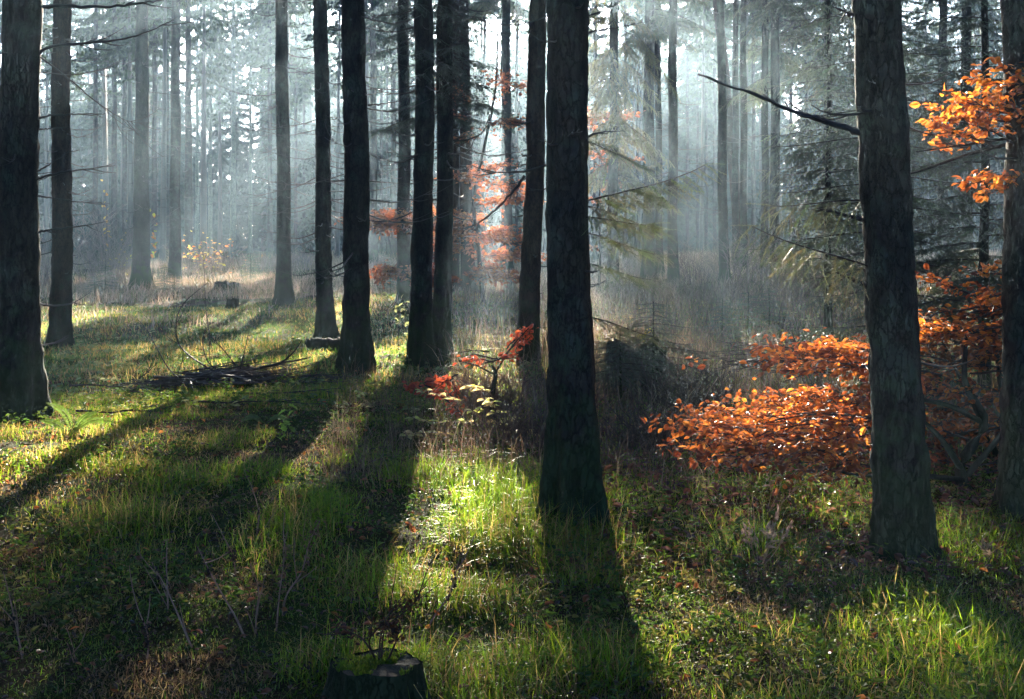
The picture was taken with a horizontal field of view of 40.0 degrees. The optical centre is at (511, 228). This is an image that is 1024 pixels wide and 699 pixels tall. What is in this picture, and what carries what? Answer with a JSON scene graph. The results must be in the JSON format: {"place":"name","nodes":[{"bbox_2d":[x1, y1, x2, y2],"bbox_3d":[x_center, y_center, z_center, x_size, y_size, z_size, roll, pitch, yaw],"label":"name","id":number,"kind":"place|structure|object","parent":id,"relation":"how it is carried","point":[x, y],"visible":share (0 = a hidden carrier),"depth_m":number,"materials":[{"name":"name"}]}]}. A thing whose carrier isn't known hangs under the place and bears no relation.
{"place":"outdoors","nodes":[
{"label":"outdoors","id":0,"kind":"place"},
{"bbox_2d":[0,0,1002,237],"label":"sky","id":1,"kind":"structure","parent":0,"point":[526,2],"materials":[{"name":"white"}]},
{"bbox_2d":[0,0,1003,261],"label":"canopy","id":2,"kind":"object","parent":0,"point":[124,50],"depth_m":74.41,"materials":[{"name":"grey plant"}]},
{"bbox_2d":[0,238,1023,698],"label":"ground","id":3,"kind":"structure","parent":0,"point":[268,632],"depth_m":6.61,"materials":[{"name":"green plant"}]},
{"bbox_2d":[39,215,97,290],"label":"twiggy shrub","id":4,"kind":"object","parent":3,"relation":"on","point":[45,277],"visible":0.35,"depth_m":39.13,"materials":[{"name":"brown plant"}]},
{"bbox_2d":[38,0,107,349],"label":"spruce tree","id":5,"kind":"object","parent":3,"relation":"on","point":[60,326],"visible":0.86,"depth_m":20.94,"materials":[{"name":"brown plant"}]},
{"bbox_2d":[39,402,118,433],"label":"fern","id":6,"kind":"object","parent":3,"relation":"on","point":[83,420],"visible":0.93,"depth_m":10.13,"materials":[{"name":"green plant"}]},
{"bbox_2d":[46,0,133,261],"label":"spruce tree","id":7,"kind":"object","parent":3,"relation":"on","point":[93,18],"visible":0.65,"depth_m":68.27,"materials":[{"name":"green plant"}]},
{"bbox_2d":[0,0,200,424],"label":"spruce tree","id":8,"kind":"object","parent":3,"relation":"on","point":[23,380],"visible":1,"depth_m":11.22,"materials":[{"name":"brown plant"}]},
{"bbox_2d":[39,196,174,287],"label":"twiggy shrub","id":9,"kind":"object","parent":3,"relation":"on","point":[107,256],"visible":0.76,"depth_m":41.91,"materials":[{"name":"brown plant"}]},
{"bbox_2d":[78,0,151,259],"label":"spruce tree","id":10,"kind":"object","parent":3,"relation":"on","point":[114,140],"visible":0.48,"depth_m":71.27,"materials":[{"name":"brown plant"}]},
{"bbox_2d":[80,0,162,256],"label":"spruce tree","id":11,"kind":"object","parent":3,"relation":"on","point":[124,157],"visible":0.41,"depth_m":73.31,"materials":[{"name":"brown plant"}]},
{"bbox_2d":[102,0,191,289],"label":"spruce tree","id":12,"kind":"object","parent":3,"relation":"on","point":[140,264],"visible":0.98,"depth_m":40.88,"materials":[{"name":"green plant"}]},
{"bbox_2d":[104,0,216,261],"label":"spruce tree","id":13,"kind":"object","parent":3,"relation":"on","point":[154,133],"visible":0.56,"depth_m":67.70,"materials":[{"name":"brown plant"}]},
{"bbox_2d":[132,4,206,259],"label":"spruce tree","id":14,"kind":"object","parent":3,"relation":"on","point":[182,64],"visible":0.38,"depth_m":67.98,"materials":[{"name":"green plant"}]},
{"bbox_2d":[149,0,211,282],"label":"spruce tree","id":15,"kind":"object","parent":3,"relation":"on","point":[174,261],"visible":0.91,"depth_m":46.82,"materials":[{"name":"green plant"}]},
{"bbox_2d":[168,0,241,262],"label":"spruce tree","id":16,"kind":"object","parent":3,"relation":"on","point":[188,224],"visible":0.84,"depth_m":63.76,"materials":[{"name":"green plant"}]},
{"bbox_2d":[180,5,232,255],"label":"spruce tree","id":17,"kind":"object","parent":3,"relation":"on","point":[196,248],"visible":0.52,"depth_m":84.71,"materials":[{"name":"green plant"}]},
{"bbox_2d":[153,230,262,274],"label":"twiggy shrub","id":18,"kind":"object","parent":3,"relation":"on","point":[207,258],"visible":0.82,"depth_m":50.80,"materials":[{"name":"yellow plant"}]},
{"bbox_2d":[191,5,241,253],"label":"spruce tree","id":19,"kind":"object","parent":3,"relation":"on","point":[210,159],"visible":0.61,"depth_m":87.43,"materials":[{"name":"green plant"}]},
{"bbox_2d":[81,282,352,397],"bbox_3d":[-2.760,1.051,13.461,2.634,1.073,1.732,0,0,0],"label":"brushwood pile","id":20,"kind":"object","parent":3,"relation":"on","point":[240,373],"visible":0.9,"depth_m":13.45,"materials":[{"name":"brown plant"}]},
{"bbox_2d":[190,546,244,637],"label":"dead stalk","id":21,"kind":"object","parent":3,"relation":"on","point":[231,614],"visible":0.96,"depth_m":5.39,"materials":[{"name":"brown plant"}]},
{"bbox_2d":[201,0,262,255],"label":"spruce tree","id":22,"kind":"object","parent":3,"relation":"on","point":[233,48],"visible":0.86,"depth_m":84.75,"materials":[{"name":"green plant"}]},
{"bbox_2d":[217,0,273,252],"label":"spruce tree","id":23,"kind":"object","parent":3,"relation":"on","point":[250,73],"visible":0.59,"depth_m":88.19,"materials":[{"name":"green plant"}]},
{"bbox_2d":[176,0,335,305],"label":"spruce tree","id":24,"kind":"object","parent":3,"relation":"on","point":[284,295],"visible":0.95,"depth_m":28.35,"materials":[{"name":"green plant"}]},
{"bbox_2d":[233,0,305,259],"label":"spruce tree","id":25,"kind":"object","parent":3,"relation":"on","point":[258,63],"visible":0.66,"depth_m":78.51,"materials":[{"name":"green plant"}]},
{"bbox_2d":[249,1,333,254],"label":"spruce tree","id":26,"kind":"object","parent":3,"relation":"on","point":[295,142],"visible":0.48,"depth_m":86.50,"materials":[{"name":"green plant"}]},
{"bbox_2d":[265,1,337,252],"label":"spruce tree","id":27,"kind":"object","parent":3,"relation":"on","point":[308,19],"visible":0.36,"depth_m":89.41,"materials":[{"name":"green plant"}]},
{"bbox_2d":[282,517,325,615],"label":"dead stalk","id":28,"kind":"object","parent":3,"relation":"on","point":[305,557],"visible":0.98,"depth_m":5.52,"materials":[{"name":"brown plant"}]},
{"bbox_2d":[234,0,388,338],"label":"spruce tree","id":29,"kind":"object","parent":3,"relation":"on","point":[325,324],"visible":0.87,"depth_m":21.86,"materials":[{"name":"brown plant"}]},
{"bbox_2d":[304,337,339,351],"bbox_3d":[-2.313,1.484,17.587,0.554,0.260,0.263,0,0,-6],"label":"fallen log","id":30,"kind":"object","parent":3,"relation":"on","point":[324,343],"visible":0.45,"depth_m":17.49,"materials":[{"name":"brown wood"}]},
{"bbox_2d":[255,0,453,374],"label":"spruce tree","id":31,"kind":"object","parent":3,"relation":"on","point":[355,335],"visible":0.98,"depth_m":14.19,"materials":[{"name":"brown plant"}]},
{"bbox_2d":[332,0,414,265],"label":"spruce tree","id":32,"kind":"object","parent":3,"relation":"on","point":[371,48],"visible":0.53,"depth_m":56.35,"materials":[{"name":"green plant"}]},
{"bbox_2d":[320,648,431,698],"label":"tree stump","id":33,"kind":"object","parent":3,"relation":"on","point":[363,675],"visible":0.96,"depth_m":4.54,"materials":[{"name":"brown wood"}]},
{"bbox_2d":[316,555,446,659],"bbox_3d":[-0.491,1.255,4.669,0.509,0.338,0.304,0,0,26],"label":"dried weed","id":34,"kind":"object","parent":33,"relation":"on","point":[391,626],"visible":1,"depth_m":4.63,"materials":[{"name":"brown plant"}]},
{"bbox_2d":[368,0,414,254],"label":"spruce tree","id":35,"kind":"object","parent":3,"relation":"on","point":[383,63],"visible":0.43,"depth_m":78.81,"materials":[{"name":"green plant"}]},
{"bbox_2d":[368,0,414,255],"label":"spruce tree","id":36,"kind":"object","parent":3,"relation":"on","point":[387,167],"visible":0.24,"depth_m":79.22,"materials":[{"name":"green plant"}]},
{"bbox_2d":[376,0,409,263],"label":"spruce tree","id":37,"kind":"object","parent":3,"relation":"on","point":[393,245],"visible":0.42,"depth_m":60.20,"materials":[{"name":"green plant"}]},
{"bbox_2d":[365,0,461,302],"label":"spruce tree","id":38,"kind":"object","parent":3,"relation":"on","point":[403,239],"visible":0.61,"depth_m":27.80,"materials":[{"name":"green plant"}]},
{"bbox_2d":[365,0,471,368],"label":"spruce tree","id":39,"kind":"object","parent":3,"relation":"on","point":[420,330],"visible":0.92,"depth_m":15.14,"materials":[{"name":"brown plant"}]},
{"bbox_2d":[334,26,546,302],"bbox_3d":[-1.250,-1.234,28.152,4.391,5.694,2.852,0,0,-26],"label":"beech tree","id":40,"kind":"object","parent":3,"relation":"on","point":[385,272],"visible":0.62,"depth_m":28.04,"materials":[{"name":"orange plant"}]},
{"bbox_2d":[396,0,485,294],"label":"spruce tree","id":41,"kind":"object","parent":3,"relation":"on","point":[456,203],"visible":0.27,"depth_m":31.74,"materials":[{"name":"brown plant"}]},
{"bbox_2d":[368,0,526,361],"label":"spruce tree","id":42,"kind":"object","parent":3,"relation":"on","point":[446,119],"visible":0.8,"depth_m":15.57,"materials":[{"name":"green plant"}]},
{"bbox_2d":[400,372,539,441],"bbox_3d":[-0.280,1.274,10.069,1.081,0.536,0.381,0,0,-10],"label":"bramble","id":43,"kind":"object","parent":3,"relation":"on","point":[486,402],"visible":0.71,"depth_m":10.01,"materials":[{"name":"green plant"}]},
{"bbox_2d":[402,323,538,420],"bbox_3d":[-0.323,1.152,10.995,1.100,0.816,0.588,0,0,-19],"label":"beech tree","id":44,"kind":"object","parent":3,"relation":"on","point":[436,382],"visible":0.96,"depth_m":10.94,"materials":[{"name":"red plant"}]},
{"bbox_2d":[459,0,502,292],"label":"spruce tree","id":45,"kind":"object","parent":3,"relation":"on","point":[466,203],"visible":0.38,"depth_m":32.19,"materials":[{"name":"brown plant"}]},
{"bbox_2d":[434,0,528,270],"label":"spruce tree","id":46,"kind":"object","parent":3,"relation":"on","point":[506,139],"visible":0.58,"depth_m":46.60,"materials":[{"name":"brown plant"}]},
{"bbox_2d":[438,356,539,423],"bbox_3d":[-0.190,1.262,11.101,0.785,0.541,0.744,0,0,17],"label":"twiggy shrub","id":47,"kind":"object","parent":3,"relation":"on","point":[509,394],"visible":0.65,"depth_m":11.07,"materials":[{"name":"brown plant"}]},
{"bbox_2d":[458,0,523,251],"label":"spruce tree","id":48,"kind":"object","parent":3,"relation":"on","point":[484,211],"visible":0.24,"depth_m":72.68,"materials":[{"name":"brown plant"}]},
{"bbox_2d":[455,0,546,365],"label":"spruce tree","id":49,"kind":"object","parent":3,"relation":"on","point":[529,288],"visible":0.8,"depth_m":15.49,"materials":[{"name":"brown plant"}]},
{"bbox_2d":[459,390,547,447],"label":"twiggy shrub","id":50,"kind":"object","parent":3,"relation":"on","point":[516,424],"visible":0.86,"depth_m":9.89,"materials":[{"name":"brown plant"}]},
{"bbox_2d":[0,336,1023,698],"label":"moss","id":51,"kind":"object","parent":3,"relation":"on","point":[266,584],"visible":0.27,"depth_m":5.99,"materials":[{"name":"green plant"}]},
{"bbox_2d":[0,374,1023,698],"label":"herbs","id":52,"kind":"object","parent":3,"relation":"on","point":[98,580],"visible":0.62,"depth_m":6.31,"materials":[{"name":"green plant"}]},
{"bbox_2d":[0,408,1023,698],"bbox_3d":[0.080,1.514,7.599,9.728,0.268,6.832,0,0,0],"label":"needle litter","id":53,"kind":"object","parent":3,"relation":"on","point":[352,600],"visible":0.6,"depth_m":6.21,"materials":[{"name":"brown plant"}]},
{"bbox_2d":[0,370,1023,698],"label":"fallen leaves","id":54,"kind":"object","parent":3,"relation":"on","point":[586,598],"visible":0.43,"depth_m":6.44,"materials":[{"name":"brown plant"}]},
{"bbox_2d":[489,0,546,258],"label":"spruce tree","id":55,"kind":"object","parent":3,"relation":"on","point":[499,11],"visible":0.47,"depth_m":70.89,"materials":[{"name":"brown plant"}]},
{"bbox_2d":[41,277,995,418],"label":"herbs","id":56,"kind":"object","parent":3,"relation":"on","point":[187,399],"visible":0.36,"depth_m":15.80,"materials":[{"name":"green plant"}]},
{"bbox_2d":[41,281,997,414],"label":"moss grass","id":57,"kind":"structure","parent":3,"relation":"on","point":[140,345],"depth_m":20.15,"materials":[{"name":"green plant"}]},
{"bbox_2d":[39,242,1002,330],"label":"tall dry grass","id":58,"kind":"structure","parent":3,"relation":"on","point":[633,264],"depth_m":38.71,"materials":[{"name":"grey plant"}]},
{"bbox_2d":[38,66,1005,253],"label":"thicket","id":59,"kind":"object","parent":3,"relation":"on","point":[259,167],"visible":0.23,"depth_m":91.98,"materials":[{"name":"grey plant"}]},
{"bbox_2d":[465,0,726,534],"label":"spruce tree","id":60,"kind":"object","parent":3,"relation":"on","point":[572,467],"visible":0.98,"depth_m":7.24,"materials":[{"name":"brown plant"}]},
{"bbox_2d":[588,0,640,264],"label":"spruce tree","id":61,"kind":"object","parent":3,"relation":"on","point":[595,56],"visible":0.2,"depth_m":63.27,"materials":[{"name":"brown plant"}]},
{"bbox_2d":[546,0,683,292],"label":"spruce tree","id":62,"kind":"object","parent":3,"relation":"on","point":[610,92],"visible":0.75,"depth_m":33.88,"materials":[{"name":"green plant"}]},
{"bbox_2d":[587,106,645,290],"bbox_3d":[2.141,-0.761,35.126,2.499,4.865,1.951,0,0,0],"label":"beech tree","id":63,"kind":"object","parent":3,"relation":"on","point":[606,161],"visible":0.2,"depth_m":35.17,"materials":[{"name":"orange plant"}]},
{"bbox_2d":[592,0,643,260],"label":"spruce tree","id":64,"kind":"object","parent":3,"relation":"on","point":[625,237],"visible":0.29,"depth_m":64.57,"materials":[{"name":"brown plant"}]},
{"bbox_2d":[590,259,673,303],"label":"twiggy shrub","id":65,"kind":"object","parent":3,"relation":"on","point":[622,282],"visible":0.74,"depth_m":29.44,"materials":[{"name":"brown plant"}]},
{"bbox_2d":[594,329,677,411],"bbox_3d":[0.861,1.350,11.460,1.022,1.055,1.000,0,0,0],"label":"young spruce","id":66,"kind":"object","parent":3,"relation":"on","point":[620,370],"visible":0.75,"depth_m":11.47,"materials":[{"name":"green plant"}]},
{"bbox_2d":[601,338,673,404],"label":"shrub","id":67,"kind":"object","parent":3,"relation":"on","point":[616,350],"visible":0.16,"depth_m":12.97,"materials":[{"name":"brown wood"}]},
{"bbox_2d":[298,252,1001,498],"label":"dead undergrowth","id":68,"kind":"object","parent":3,"relation":"on","point":[543,347],"visible":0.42,"depth_m":14.11,"materials":[{"name":"brown plant"}]},
{"bbox_2d":[597,398,703,460],"bbox_3d":[0.943,1.377,9.609,0.780,0.446,0.603,0,0,0],"label":"twiggy shrub","id":69,"kind":"object","parent":3,"relation":"on","point":[636,431],"visible":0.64,"depth_m":9.58,"materials":[{"name":"brown plant"}]},
{"bbox_2d":[619,1,685,248],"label":"spruce tree","id":70,"kind":"object","parent":3,"relation":"on","point":[638,173],"visible":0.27,"depth_m":71.80,"materials":[{"name":"brown plant"}]},
{"bbox_2d":[594,302,728,387],"bbox_3d":[1.235,1.298,12.569,1.359,1.300,1.391,0,0,0],"label":"young spruce","id":71,"kind":"object","parent":3,"relation":"on","point":[652,349],"visible":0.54,"depth_m":12.47,"materials":[{"name":"green plant"}]},
{"bbox_2d":[640,0,691,277],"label":"spruce tree","id":72,"kind":"object","parent":3,"relation":"on","point":[658,219],"visible":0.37,"depth_m":38.13,"materials":[{"name":"brown plant"}]},
{"bbox_2d":[618,0,714,281],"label":"spruce tree","id":73,"kind":"object","parent":3,"relation":"on","point":[653,15],"visible":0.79,"depth_m":36.41,"materials":[{"name":"brown plant"}]},
{"bbox_2d":[636,0,717,285],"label":"spruce tree","id":74,"kind":"object","parent":3,"relation":"on","point":[673,102],"visible":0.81,"depth_m":34.36,"materials":[{"name":"brown plant"}]},
{"bbox_2d":[661,0,717,251],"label":"spruce tree","id":75,"kind":"object","parent":3,"relation":"on","point":[685,85],"visible":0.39,"depth_m":88.14,"materials":[{"name":"green plant"}]},
{"bbox_2d":[633,347,747,421],"bbox_3d":[1.432,1.254,11.194,0.862,0.648,1.011,0,0,-22],"label":"twiggy shrub","id":76,"kind":"object","parent":3,"relation":"on","point":[682,386],"visible":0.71,"depth_m":11.14,"materials":[{"name":"brown plant"}]},
{"bbox_2d":[662,3,739,252],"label":"spruce tree","id":77,"kind":"object","parent":3,"relation":"on","point":[729,35],"visible":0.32,"depth_m":88.52,"materials":[{"name":"green plant"}]},
{"bbox_2d":[651,218,755,282],"bbox_3d":[4.684,0.534,34.933,2.693,1.664,1.786,0,0,0],"label":"twiggy shrub","id":78,"kind":"object","parent":3,"relation":"on","point":[708,261],"visible":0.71,"depth_m":34.87,"materials":[{"name":"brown plant"}]},
{"bbox_2d":[680,12,731,252],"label":"spruce tree","id":79,"kind":"object","parent":3,"relation":"on","point":[709,104],"visible":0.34,"depth_m":88.33,"materials":[{"name":"green plant"}]},
{"bbox_2d":[677,1,756,252],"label":"spruce tree","id":80,"kind":"object","parent":3,"relation":"on","point":[714,145],"visible":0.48,"depth_m":76.67,"materials":[{"name":"brown plant"}]},
{"bbox_2d":[679,0,771,285],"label":"spruce tree","id":81,"kind":"object","parent":3,"relation":"on","point":[722,206],"visible":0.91,"depth_m":33.03,"materials":[{"name":"brown plant"}]},
{"bbox_2d":[704,0,761,249],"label":"spruce tree","id":82,"kind":"object","parent":3,"relation":"on","point":[729,132],"visible":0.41,"depth_m":40.88,"materials":[{"name":"brown plant"}]},
{"bbox_2d":[726,0,754,268],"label":"spruce tree","id":83,"kind":"object","parent":3,"relation":"on","point":[734,189],"visible":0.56,"depth_m":39.56,"materials":[{"name":"brown plant"}]},
{"bbox_2d":[713,0,770,272],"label":"spruce tree","id":84,"kind":"object","parent":3,"relation":"on","point":[743,169],"visible":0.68,"depth_m":37.37,"materials":[{"name":"brown plant"}]},
{"bbox_2d":[710,292,774,349],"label":"spruce seedling","id":85,"kind":"object","parent":3,"relation":"on","point":[748,314],"visible":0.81,"depth_m":18.67,"materials":[{"name":"green plant"}]},
{"bbox_2d":[727,0,797,273],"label":"spruce tree","id":86,"kind":"object","parent":3,"relation":"on","point":[764,107],"visible":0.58,"depth_m":35.13,"materials":[{"name":"brown plant"}]},
{"bbox_2d":[717,223,815,283],"bbox_3d":[5.883,0.613,32.460,2.356,1.511,2.294,0,0,0],"label":"twiggy shrub","id":87,"kind":"object","parent":3,"relation":"on","point":[748,264],"visible":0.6,"depth_m":32.38,"materials":[{"name":"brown plant"}]},
{"bbox_2d":[741,494,793,571],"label":"dry grass tuft","id":88,"kind":"object","parent":3,"relation":"on","point":[771,532],"visible":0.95,"depth_m":6.51,"materials":[{"name":"plant"}]},
{"bbox_2d":[718,0,823,274],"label":"spruce tree","id":89,"kind":"object","parent":3,"relation":"on","point":[774,7],"visible":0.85,"depth_m":32.86,"materials":[{"name":"green plant"}]},
{"bbox_2d":[748,0,796,247],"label":"spruce tree","id":90,"kind":"object","parent":3,"relation":"on","point":[753,197],"visible":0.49,"depth_m":63.46,"materials":[{"name":"brown plant"}]},
{"bbox_2d":[742,271,813,317],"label":"twiggy shrub","id":91,"kind":"object","parent":3,"relation":"on","point":[784,298],"visible":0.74,"depth_m":23.15,"materials":[{"name":"brown plant"}]},
{"bbox_2d":[750,0,823,243],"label":"spruce tree","id":92,"kind":"object","parent":3,"relation":"on","point":[791,95],"visible":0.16,"depth_m":64.33,"materials":[{"name":"green plant"}]},
{"bbox_2d":[553,379,1023,579],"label":"beech litter","id":93,"kind":"object","parent":3,"relation":"on","point":[897,556],"visible":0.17,"depth_m":7.45,"materials":[{"name":"brown plant"}]},
{"bbox_2d":[731,0,901,268],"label":"spruce tree","id":94,"kind":"object","parent":3,"relation":"on","point":[785,32],"visible":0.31,"depth_m":38.73,"materials":[{"name":"green plant"}]},
{"bbox_2d":[770,244,862,300],"bbox_3d":[5.653,0.864,25.973,1.770,1.146,1.271,0,0,-10],"label":"twiggy shrub","id":95,"kind":"object","parent":3,"relation":"on","point":[795,280],"visible":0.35,"depth_m":25.99,"materials":[{"name":"brown plant"}]},
{"bbox_2d":[640,262,1002,495],"bbox_3d":[2.141,0.966,8.390,2.793,1.532,2.360,0,0,0],"label":"beech tree","id":96,"kind":"object","parent":3,"relation":"on","point":[747,434],"visible":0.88,"depth_m":8.29,"materials":[{"name":"orange plant"}]},
{"bbox_2d":[735,0,916,345],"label":"young spruce","id":97,"kind":"object","parent":3,"relation":"on","point":[828,314],"visible":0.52,"depth_m":16.97,"materials":[{"name":"green plant"}]},
{"bbox_2d":[698,0,972,563],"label":"spruce tree","id":98,"kind":"object","parent":3,"relation":"on","point":[903,518],"visible":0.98,"depth_m":6.77,"materials":[{"name":"brown plant"}]},
{"bbox_2d":[758,0,1003,317],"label":"young spruce","id":99,"kind":"object","parent":3,"relation":"on","point":[919,160],"visible":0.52,"depth_m":11.43,"materials":[{"name":"green plant"}]},
{"bbox_2d":[796,0,1005,386],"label":"young spruce","id":100,"kind":"object","parent":3,"relation":"on","point":[984,242],"visible":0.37,"depth_m":14.48,"materials":[{"name":"green plant"}]},
{"bbox_2d":[803,285,1002,475],"bbox_3d":[3.198,1.144,9.326,2.081,1.532,1.916,0,0,-42],"label":"beech tree","id":101,"kind":"object","parent":3,"relation":"on","point":[958,427],"visible":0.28,"depth_m":9.22,"materials":[{"name":"orange plant"}]},
{"bbox_2d":[912,0,960,267],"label":"spruce tree","id":102,"kind":"object","parent":3,"relation":"on","point":[943,38],"visible":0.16,"depth_m":36.91,"materials":[{"name":"brown plant"}]},
{"bbox_2d":[909,57,1023,305],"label":"beech tree","id":103,"kind":"object","parent":3,"relation":"on","point":[973,120],"visible":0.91,"depth_m":7.82,"materials":[{"name":"orange plant"}]},
{"bbox_2d":[948,0,998,274],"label":"spruce tree","id":104,"kind":"object","parent":3,"relation":"on","point":[968,238],"visible":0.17,"depth_m":28.93,"materials":[{"name":"brown plant"}]},
{"bbox_2d":[951,0,1023,525],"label":"spruce tree","id":105,"kind":"object","parent":3,"relation":"on","point":[1009,490],"visible":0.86,"depth_m":7.76,"materials":[{"name":"brown plant"}]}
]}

